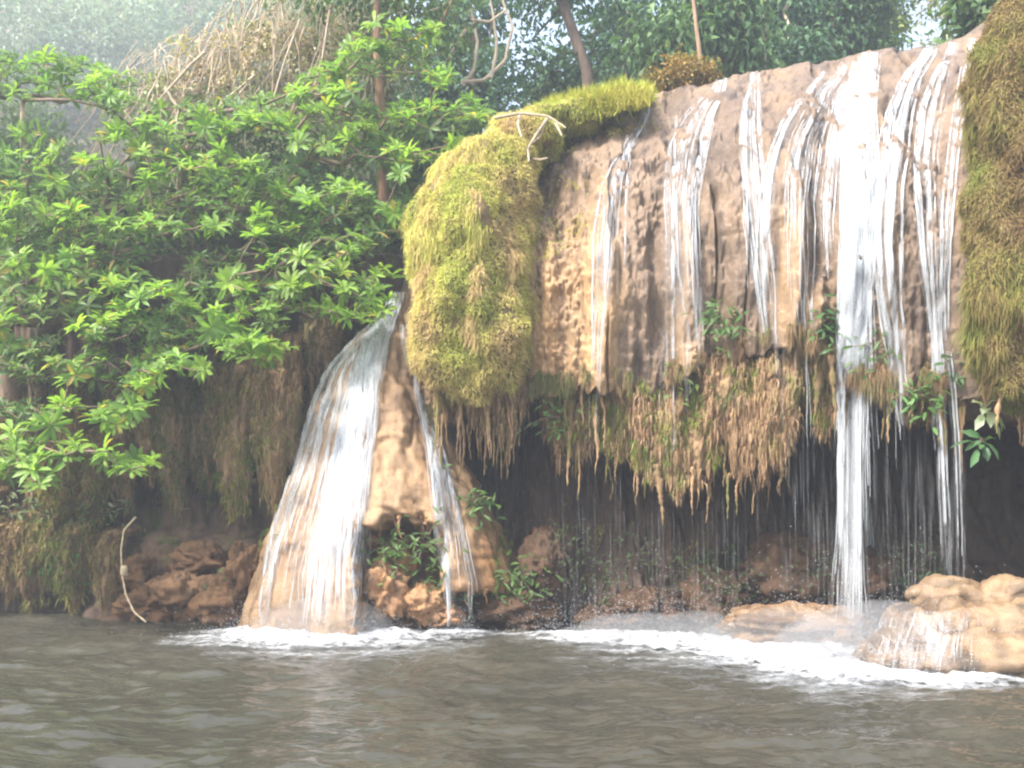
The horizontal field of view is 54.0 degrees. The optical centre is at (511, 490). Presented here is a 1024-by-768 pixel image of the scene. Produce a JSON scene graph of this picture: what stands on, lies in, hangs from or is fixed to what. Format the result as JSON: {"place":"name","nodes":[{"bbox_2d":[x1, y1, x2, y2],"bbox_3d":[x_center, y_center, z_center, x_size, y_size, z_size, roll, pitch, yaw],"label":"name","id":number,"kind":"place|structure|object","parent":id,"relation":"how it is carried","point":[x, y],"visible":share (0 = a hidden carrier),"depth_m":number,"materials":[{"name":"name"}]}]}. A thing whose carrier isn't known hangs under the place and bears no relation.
{"place":"outdoors","nodes":[
{"label":"outdoors","id":0,"kind":"place"},
{"bbox_2d":[0,252,406,620],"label":"bank","id":1,"kind":"structure","parent":0,"point":[209,527],"depth_m":13.16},
{"bbox_2d":[0,416,13,509],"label":"hanging curtain","id":2,"kind":"object","parent":1,"relation":"hanging from","point":[5,482],"visible":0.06,"depth_m":13.72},
{"bbox_2d":[4,365,52,508],"bbox_3d":[-6.557,-0.706,13.909,0.656,2.224,1.007,0,0,0],"label":"hanging curtain","id":3,"kind":"object","parent":1,"relation":"hanging from","point":[39,388],"visible":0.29,"depth_m":13.60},
{"bbox_2d":[0,507,66,613],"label":"hanging curtain","id":4,"kind":"object","parent":1,"relation":"hanging from","point":[20,555],"visible":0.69,"depth_m":12.78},
{"bbox_2d":[8,490,58,522],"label":"plant","id":5,"kind":"object","parent":4,"relation":"on","point":[17,506],"visible":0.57,"depth_m":12.98,"materials":[{"name":"green plant"}]},
{"bbox_2d":[0,58,104,251],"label":"bush","id":6,"kind":"object","parent":1,"relation":"on","point":[13,117],"visible":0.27,"depth_m":15.31,"materials":[{"name":"green plant"}]},
{"bbox_2d":[29,423,114,530],"bbox_3d":[-5.736,0.118,13.368,1.299,2.247,1.136,0,0,0],"label":"hanging curtain","id":7,"kind":"object","parent":1,"relation":"hanging from","point":[79,480],"visible":0.41,"depth_m":13.04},
{"bbox_2d":[44,367,100,451],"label":"hanging curtain","id":8,"kind":"object","parent":1,"relation":"hanging from","point":[82,392],"visible":0.23,"depth_m":13.29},
{"bbox_2d":[32,510,117,614],"bbox_3d":[-5.662,0.987,13.031,0.950,1.457,1.127,0,0,0],"label":"hanging curtain","id":9,"kind":"object","parent":1,"relation":"hanging from","point":[61,549],"visible":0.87,"depth_m":12.72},
{"bbox_2d":[71,493,133,530],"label":"plant","id":10,"kind":"object","parent":9,"relation":"on","point":[111,516],"visible":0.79,"depth_m":13.01,"materials":[{"name":"green plant"}]},
{"bbox_2d":[4,159,199,258],"bbox_3d":[-6.220,-3.485,15.222,3.468,3.042,2.550,0,0,0],"label":"bush","id":11,"kind":"object","parent":1,"relation":"on","point":[167,242],"visible":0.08,"depth_m":14.95,"materials":[{"name":"green plant"}]},
{"bbox_2d":[85,524,140,617],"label":"hanging curtain","id":12,"kind":"object","parent":1,"relation":"hanging from","point":[106,544],"visible":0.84,"depth_m":12.52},
{"bbox_2d":[100,369,140,520],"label":"hanging curtain","id":13,"kind":"object","parent":1,"relation":"hanging from","point":[124,483],"visible":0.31,"depth_m":12.98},
{"bbox_2d":[115,552,157,593],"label":"rock","id":14,"kind":"object","parent":1,"relation":"on","point":[137,564],"visible":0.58,"depth_m":12.53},
{"bbox_2d":[111,584,173,622],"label":"rock","id":15,"kind":"object","parent":1,"relation":"on","point":[142,604],"visible":0.52,"depth_m":12.27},
{"bbox_2d":[121,363,182,495],"bbox_3d":[-4.578,-0.872,13.104,0.876,1.876,1.162,0,0,0],"label":"hanging curtain","id":16,"kind":"object","parent":1,"relation":"hanging from","point":[143,434],"visible":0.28,"depth_m":12.76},
{"bbox_2d":[150,381,197,523],"bbox_3d":[-4.288,-0.539,12.951,0.661,1.956,1.123,0,0,0],"label":"hanging curtain","id":17,"kind":"object","parent":1,"relation":"hanging from","point":[172,440],"visible":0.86,"depth_m":12.60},
{"bbox_2d":[143,569,215,620],"bbox_3d":[-4.053,1.318,12.370,1.062,0.724,0.692,0,0,0],"label":"rock","id":18,"kind":"object","parent":1,"relation":"on","point":[177,590],"visible":0.76,"depth_m":12.15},
{"bbox_2d":[162,351,215,479],"bbox_3d":[-4.210,-0.973,13.167,0.907,1.880,1.052,0,0,0],"label":"hanging curtain","id":19,"kind":"object","parent":1,"relation":"hanging from","point":[172,381],"visible":0.18,"depth_m":12.80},
{"bbox_2d":[173,376,219,497],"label":"hanging curtain","id":20,"kind":"object","parent":1,"relation":"hanging from","point":[201,458],"visible":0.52,"depth_m":12.69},
{"bbox_2d":[167,540,228,575],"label":"rock","id":21,"kind":"object","parent":1,"relation":"on","point":[201,557],"visible":0.74,"depth_m":12.49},
{"bbox_2d":[188,567,247,628],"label":"rock","id":22,"kind":"object","parent":1,"relation":"on","point":[211,601],"visible":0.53,"depth_m":11.87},
{"bbox_2d":[222,540,261,599],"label":"rock","id":23,"kind":"object","parent":22,"relation":"on","point":[238,574],"visible":0.72,"depth_m":11.84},
{"bbox_2d":[200,351,255,528],"bbox_3d":[-3.439,-0.650,12.663,0.862,2.360,1.081,0,0,0],"label":"hanging curtain","id":24,"kind":"object","parent":1,"relation":"hanging from","point":[231,427],"visible":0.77,"depth_m":12.33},
{"bbox_2d":[0,10,497,509],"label":"tree","id":25,"kind":"object","parent":1,"relation":"on","point":[17,452],"visible":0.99,"depth_m":12.03,"materials":[{"name":"green plant"}]},
{"bbox_2d":[239,330,308,520],"bbox_3d":[-2.903,-0.780,12.540,0.855,2.562,1.089,0,0,0],"label":"hanging curtain","id":26,"kind":"object","parent":1,"relation":"hanging from","point":[277,403],"visible":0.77,"depth_m":12.21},
{"bbox_2d":[289,385,325,470],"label":"hanging curtain","id":27,"kind":"object","parent":1,"relation":"hanging from","point":[305,402],"visible":0.18,"depth_m":12.69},
{"bbox_2d":[298,301,351,416],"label":"hanging curtain","id":28,"kind":"object","parent":1,"relation":"hanging from","point":[324,344],"visible":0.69,"depth_m":12.34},
{"bbox_2d":[262,0,488,224],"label":"tree","id":29,"kind":"object","parent":1,"relation":"on","point":[383,182],"visible":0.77,"depth_m":13.87,"materials":[{"name":"green plant"}]},
{"bbox_2d":[68,0,446,195],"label":"vine tangle","id":30,"kind":"object","parent":29,"relation":"attached to","point":[266,41],"visible":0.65,"depth_m":14.52,"materials":[{"name":"beige plant"}]},
{"bbox_2d":[422,0,513,85],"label":"liana","id":31,"kind":"object","parent":29,"relation":"attached to","point":[467,79],"visible":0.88,"depth_m":14.18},
{"bbox_2d":[0,0,409,255],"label":"hill","id":32,"kind":"structure","parent":0,"point":[237,243],"depth_m":17.66,"materials":[{"name":"soil"}]},
{"bbox_2d":[0,0,129,118],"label":"bush","id":33,"kind":"object","parent":32,"relation":"on","point":[41,36],"visible":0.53,"depth_m":17.79,"materials":[{"name":"green plant"}]},
{"bbox_2d":[40,0,229,120],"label":"bush","id":34,"kind":"object","parent":32,"relation":"on","point":[129,40],"visible":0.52,"depth_m":18.14,"materials":[{"name":"green plant"}]},
{"bbox_2d":[114,0,304,82],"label":"bush","id":35,"kind":"object","parent":32,"relation":"on","point":[198,27],"visible":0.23,"depth_m":19.65,"materials":[{"name":"green plant"}]},
{"bbox_2d":[0,0,429,251],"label":"undergrowth","id":36,"kind":"object","parent":32,"relation":"on","point":[413,190],"depth_m":14.64,"materials":[{"name":"green plant"}]},
{"bbox_2d":[149,95,392,255],"bbox_3d":[-3.696,-4.616,15.553,4.262,2.783,2.416,0,0,0],"label":"bush","id":37,"kind":"object","parent":32,"relation":"on","point":[320,171],"visible":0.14,"depth_m":15.21,"materials":[{"name":"green plant"}]},
{"bbox_2d":[231,0,420,103],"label":"bush","id":38,"kind":"object","parent":32,"relation":"on","point":[299,9],"visible":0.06,"depth_m":19.58,"materials":[{"name":"green plant"}]},
{"bbox_2d":[371,0,547,137],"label":"tree","id":39,"kind":"object","parent":32,"relation":"on","point":[493,95],"visible":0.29,"depth_m":17.47,"materials":[{"name":"green plant"}]},
{"bbox_2d":[860,0,928,50],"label":"tree","id":40,"kind":"object","parent":32,"relation":"on","point":[901,29],"visible":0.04,"depth_m":19.09,"materials":[{"name":"green plant"}]},
{"bbox_2d":[907,0,967,46],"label":"tree","id":41,"kind":"object","parent":32,"relation":"on","point":[931,7],"visible":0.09,"depth_m":24.41,"materials":[{"name":"green plant"}]},
{"bbox_2d":[0,610,1023,767],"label":"water","id":42,"kind":"structure","parent":0,"point":[78,691],"depth_m":7.39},
{"bbox_2d":[120,517,146,622],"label":"branch","id":43,"kind":"object","parent":42,"relation":"on","point":[123,570],"visible":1,"depth_m":12.08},
{"bbox_2d":[152,565,495,651],"bbox_3d":[-2.000,1.173,10.000,5.200,0.810,3.400,0,0,0],"label":"foam","id":44,"kind":"object","parent":42,"relation":"on","point":[291,636],"visible":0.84,"depth_m":10.58,"materials":[{"name":"white"}]},
{"bbox_2d":[237,292,524,642],"bbox_3d":[-1.560,-0.219,12.283,3.584,4.364,3.337,0,0,0],"label":"rock mound","id":45,"kind":"object","parent":42,"relation":"in","point":[396,459],"visible":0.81,"depth_m":11.31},
{"bbox_2d":[259,314,390,608],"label":"water stream","id":46,"kind":"structure","parent":45,"relation":"on","point":[337,357],"depth_m":11.62,"materials":[{"name":"white"}]},
{"bbox_2d":[302,292,404,627],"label":"water stream","id":47,"kind":"structure","parent":45,"relation":"on","point":[362,408],"depth_m":11.27,"materials":[{"name":"white"}]},
{"bbox_2d":[358,515,420,585],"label":"plant","id":48,"kind":"object","parent":45,"relation":"on","point":[395,554],"visible":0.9,"depth_m":11.11,"materials":[{"name":"green plant"}]},
{"bbox_2d":[380,506,469,580],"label":"plant","id":49,"kind":"object","parent":45,"relation":"on","point":[426,545],"visible":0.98,"depth_m":11.16,"materials":[{"name":"green plant"}]},
{"bbox_2d":[405,539,472,627],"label":"plant","id":50,"kind":"object","parent":45,"relation":"on","point":[451,594],"visible":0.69,"depth_m":11.14,"materials":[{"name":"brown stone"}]},
{"bbox_2d":[402,324,477,625],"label":"water stream","id":51,"kind":"structure","parent":45,"relation":"on","point":[430,440],"depth_m":11.43,"materials":[{"name":"white"}]},
{"bbox_2d":[443,463,506,529],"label":"plant","id":52,"kind":"object","parent":45,"relation":"on","point":[475,503],"visible":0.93,"depth_m":11.50,"materials":[{"name":"green plant"}]},
{"bbox_2d":[486,511,525,598],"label":"moss tuft","id":53,"kind":"object","parent":45,"relation":"on","point":[515,584],"visible":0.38,"depth_m":11.76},
{"bbox_2d":[473,589,564,631],"bbox_3d":[0.079,1.407,11.605,1.037,0.528,0.700,0,0,-13],"label":"rock","id":54,"kind":"object","parent":42,"relation":"on","point":[495,609],"visible":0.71,"depth_m":11.39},
{"bbox_2d":[470,550,563,619],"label":"plant","id":55,"kind":"object","parent":54,"relation":"on","point":[521,579],"visible":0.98,"depth_m":11.36,"materials":[{"name":"green plant"}]},
{"bbox_2d":[515,525,570,598],"bbox_3d":[0.361,0.824,11.762,0.612,0.852,0.694,0,0,-27],"label":"rock","id":56,"kind":"object","parent":54,"relation":"on","point":[535,544],"visible":0.78,"depth_m":11.54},
{"bbox_2d":[535,504,603,591],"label":"plant","id":57,"kind":"object","parent":56,"relation":"on","point":[566,555],"visible":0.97,"depth_m":11.48,"materials":[{"name":"green plant"}]},
{"bbox_2d":[572,604,623,629],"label":"rock","id":58,"kind":"object","parent":42,"relation":"in","point":[588,620],"visible":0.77,"depth_m":11.37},
{"bbox_2d":[605,585,687,629],"bbox_3d":[1.580,1.376,11.712,1.000,0.564,0.979,0,0,23],"label":"rock","id":59,"kind":"object","parent":42,"relation":"in","point":[658,594],"visible":0.83,"depth_m":11.48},
{"bbox_2d":[581,522,691,587],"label":"plant","id":60,"kind":"object","parent":59,"relation":"on","point":[629,556],"visible":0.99,"depth_m":11.48,"materials":[{"name":"green plant"}]},
{"bbox_2d":[649,532,750,620],"bbox_3d":[2.084,0.960,11.245,1.145,1.007,0.468,0,0,0],"label":"plant","id":61,"kind":"object","parent":59,"relation":"on","point":[699,573],"visible":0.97,"depth_m":11.28,"materials":[{"name":"green plant"}]},
{"bbox_2d":[693,552,787,631],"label":"plant","id":62,"kind":"object","parent":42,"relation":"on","point":[732,585],"visible":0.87,"depth_m":11.09,"materials":[{"name":"green plant"}]},
{"bbox_2d":[495,527,1023,688],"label":"foam","id":63,"kind":"object","parent":42,"relation":"on","point":[814,659],"visible":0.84,"depth_m":9.40,"materials":[{"name":"white"}]},
{"bbox_2d":[737,529,844,604],"bbox_3d":[3.217,1.004,11.504,1.366,1.130,1.088,0,0,0],"label":"rock","id":64,"kind":"object","parent":42,"relation":"on","point":[782,548],"visible":0.67,"depth_m":11.21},
{"bbox_2d":[767,510,865,596],"bbox_3d":[3.308,0.685,10.868,1.156,0.952,0.435,0,0,0],"label":"plant","id":65,"kind":"object","parent":64,"relation":"on","point":[823,559],"visible":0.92,"depth_m":10.89,"materials":[{"name":"green plant"}]},
{"bbox_2d":[714,600,874,648],"bbox_3d":[2.959,1.430,10.457,1.679,0.606,1.086,0,0,0],"label":"rock","id":66,"kind":"object","parent":42,"relation":"in","point":[749,618],"visible":0.7,"depth_m":10.12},
{"bbox_2d":[817,628,864,647],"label":"rock","id":67,"kind":"object","parent":42,"relation":"in","point":[846,635],"visible":0.17,"depth_m":9.88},
{"bbox_2d":[823,545,904,628],"bbox_3d":[3.812,1.138,11.479,1.380,1.029,1.019,0,0,0],"label":"rock","id":68,"kind":"object","parent":42,"relation":"on","point":[880,578],"visible":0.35,"depth_m":11.18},
{"bbox_2d":[851,596,1023,681],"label":"boulder","id":69,"kind":"object","parent":42,"relation":"in","point":[1007,636],"visible":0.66,"depth_m":8.64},
{"bbox_2d":[904,574,983,603],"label":"boulder","id":70,"kind":"object","parent":69,"relation":"on","point":[962,587],"visible":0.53,"depth_m":9.37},
{"bbox_2d":[979,573,1023,603],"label":"boulder","id":71,"kind":"object","parent":69,"relation":"on","point":[1002,588],"visible":0.49,"depth_m":9.18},
{"bbox_2d":[388,0,956,130],"label":"sky","id":72,"kind":"structure","parent":0,"point":[921,29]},
{"bbox_2d":[400,21,1023,629],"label":"cliff","id":73,"kind":"structure","parent":0,"point":[776,451],"depth_m":10.80,"materials":[{"name":"stone"}]},
{"bbox_2d":[355,86,491,254],"bbox_3d":[-1.240,-4.621,15.041,2.274,2.706,1.668,0,0,0],"label":"bush","id":74,"kind":"object","parent":73,"relation":"on","point":[421,169],"visible":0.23,"depth_m":14.77,"materials":[{"name":"green plant"}]},
{"bbox_2d":[398,92,604,480],"bbox_3d":[-0.016,-2.367,11.313,2.652,4.580,1.783,0,0,-22],"label":"moss mound","id":75,"kind":"object","parent":73,"relation":"on","point":[471,222],"visible":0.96,"depth_m":10.72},
{"bbox_2d":[494,112,566,162],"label":"fallen branch","id":76,"kind":"object","parent":75,"relation":"on","point":[534,140],"visible":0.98,"depth_m":10.83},
{"bbox_2d":[516,395,585,442],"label":"plant","id":77,"kind":"object","parent":73,"relation":"on","point":[554,408],"visible":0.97,"depth_m":11.13,"materials":[{"name":"green plant"}]},
{"bbox_2d":[533,140,589,260],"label":"moss tuft","id":78,"kind":"object","parent":73,"relation":"on","point":[574,184],"visible":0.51,"depth_m":11.29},
{"bbox_2d":[515,81,615,135],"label":"grass tuft","id":79,"kind":"object","parent":73,"relation":"on","point":[573,92],"visible":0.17,"depth_m":11.58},
{"bbox_2d":[465,0,667,101],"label":"tree","id":80,"kind":"object","parent":73,"relation":"on","point":[563,9],"visible":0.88,"depth_m":15.83,"materials":[{"name":"green plant"}]},
{"bbox_2d":[541,395,606,444],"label":"moss tuft","id":81,"kind":"object","parent":73,"relation":"on","point":[581,428],"visible":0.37,"depth_m":11.19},
{"bbox_2d":[509,0,666,104],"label":"tree","id":82,"kind":"object","parent":73,"relation":"on","point":[552,81],"visible":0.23,"depth_m":17.51,"materials":[{"name":"green plant"}]},
{"bbox_2d":[557,523,658,611],"bbox_3d":[0.857,0.945,12.207,1.814,1.114,0.733,0,0,18],"label":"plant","id":83,"kind":"object","parent":73,"relation":"attached to","point":[599,528],"visible":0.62,"depth_m":12.18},
{"bbox_2d":[561,74,660,132],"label":"grass tuft","id":84,"kind":"object","parent":73,"relation":"on","point":[629,95],"visible":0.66,"depth_m":11.47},
{"bbox_2d":[591,109,649,372],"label":"water stream","id":85,"kind":"structure","parent":73,"relation":"on","point":[605,261],"depth_m":10.62,"materials":[{"name":"white"}]},
{"bbox_2d":[601,107,659,138],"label":"moss tuft","id":86,"kind":"object","parent":73,"relation":"on","point":[617,130],"visible":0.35,"depth_m":11.92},
{"bbox_2d":[579,369,722,498],"bbox_3d":[1.561,-0.735,11.185,1.859,1.726,1.021,0,0,29],"label":"moss tuft","id":87,"kind":"object","parent":73,"relation":"attached to","point":[718,457],"visible":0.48,"depth_m":10.84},
{"bbox_2d":[638,42,724,93],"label":"bush","id":88,"kind":"object","parent":73,"relation":"on","point":[682,73],"visible":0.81,"depth_m":12.60,"materials":[{"name":"brown plant"}]},
{"bbox_2d":[662,352,710,406],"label":"plant","id":89,"kind":"object","parent":73,"relation":"on","point":[688,381],"visible":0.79,"depth_m":10.58,"materials":[{"name":"green plant"}]},
{"bbox_2d":[664,78,726,365],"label":"water stream","id":90,"kind":"structure","parent":73,"relation":"on","point":[672,261],"depth_m":10.59,"materials":[{"name":"white"}]},
{"bbox_2d":[596,0,795,84],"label":"tree","id":91,"kind":"object","parent":73,"relation":"on","point":[725,32],"visible":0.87,"depth_m":14.70,"materials":[{"name":"green plant"}]},
{"bbox_2d":[650,534,748,592],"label":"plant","id":92,"kind":"object","parent":73,"relation":"on","point":[730,553],"visible":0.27,"depth_m":12.10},
{"bbox_2d":[679,563,750,629],"bbox_3d":[2.386,1.315,11.699,0.937,0.946,1.071,0,0,0],"label":"rock","id":93,"kind":"object","parent":73,"relation":"on","point":[690,609],"visible":0.52,"depth_m":11.37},
{"bbox_2d":[680,298,753,357],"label":"plant","id":94,"kind":"object","parent":73,"relation":"on","point":[717,318],"visible":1,"depth_m":10.27,"materials":[{"name":"green plant"}]},
{"bbox_2d":[689,345,760,414],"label":"moss tuft","id":95,"kind":"object","parent":73,"relation":"on","point":[735,386],"visible":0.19,"depth_m":10.37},
{"bbox_2d":[741,72,824,341],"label":"water stream","id":96,"kind":"structure","parent":73,"relation":"on","point":[771,174],"depth_m":10.21,"materials":[{"name":"white"}]},
{"bbox_2d":[717,0,849,80],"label":"tree","id":97,"kind":"object","parent":73,"relation":"on","point":[813,53],"visible":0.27,"depth_m":16.09,"materials":[{"name":"green plant"}]},
{"bbox_2d":[783,61,860,329],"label":"water stream","id":98,"kind":"structure","parent":73,"relation":"on","point":[833,139],"depth_m":10.13,"materials":[{"name":"white"}]},
{"bbox_2d":[800,357,851,432],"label":"moss tuft","id":99,"kind":"object","parent":73,"relation":"on","point":[808,398],"visible":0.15,"depth_m":10.17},
{"bbox_2d":[807,294,851,354],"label":"plant","id":100,"kind":"object","parent":73,"relation":"on","point":[834,319],"visible":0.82,"depth_m":9.71,"materials":[{"name":"green plant"}]},
{"bbox_2d":[775,0,924,58],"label":"tree","id":101,"kind":"object","parent":73,"relation":"on","point":[865,22],"visible":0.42,"depth_m":16.89,"materials":[{"name":"green plant"}]},
{"bbox_2d":[834,52,879,618],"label":"water stream","id":102,"kind":"structure","parent":73,"relation":"on","point":[848,190],"depth_m":9.78,"materials":[{"name":"white"}]},
{"bbox_2d":[841,324,900,380],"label":"plant","id":103,"kind":"object","parent":73,"relation":"on","point":[875,347],"visible":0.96,"depth_m":9.57,"materials":[{"name":"green plant"}]},
{"bbox_2d":[869,48,936,422],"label":"water stream","id":104,"kind":"structure","parent":73,"relation":"on","point":[883,308],"depth_m":9.59,"materials":[{"name":"white"}]},
{"bbox_2d":[850,511,957,594],"bbox_3d":[4.854,0.800,12.119,1.294,1.094,0.907,0,0,-36],"label":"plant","id":105,"kind":"object","parent":73,"relation":"on","point":[933,540],"visible":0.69,"depth_m":12.24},
{"bbox_2d":[867,541,948,602],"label":"plant","id":106,"kind":"object","parent":73,"relation":"on","point":[914,569],"visible":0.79,"depth_m":10.32,"materials":[{"name":"green plant"}]},
{"bbox_2d":[886,372,952,435],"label":"plant","id":107,"kind":"object","parent":73,"relation":"on","point":[931,409],"visible":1,"depth_m":9.46,"materials":[{"name":"green plant"}]},
{"bbox_2d":[914,42,955,523],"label":"water stream","id":108,"kind":"structure","parent":73,"relation":"on","point":[921,232],"depth_m":9.47,"materials":[{"name":"white"}]},
{"bbox_2d":[926,353,967,392],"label":"plant","id":109,"kind":"object","parent":73,"relation":"on","point":[956,377],"visible":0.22,"depth_m":9.28,"materials":[{"name":"green plant"}]},
{"bbox_2d":[916,0,998,44],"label":"tree","id":110,"kind":"object","parent":73,"relation":"on","point":[965,17],"visible":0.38,"depth_m":12.79,"materials":[{"name":"green plant"}]},
{"bbox_2d":[940,39,974,530],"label":"water stream","id":111,"kind":"structure","parent":73,"relation":"on","point":[948,310],"depth_m":9.43,"materials":[{"name":"white"}]},
{"bbox_2d":[949,429,998,467],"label":"plant","id":112,"kind":"object","parent":73,"relation":"on","point":[976,453],"visible":1,"depth_m":9.13,"materials":[{"name":"green plant"}]},
{"bbox_2d":[950,0,1023,446],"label":"moss pillar","id":113,"kind":"structure","parent":73,"relation":"attached to","point":[990,199],"depth_m":8.65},
{"bbox_2d":[972,399,1004,438],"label":"plant","id":114,"kind":"object","parent":73,"relation":"on","point":[981,418],"visible":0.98,"depth_m":9.08,"materials":[{"name":"green plant"}]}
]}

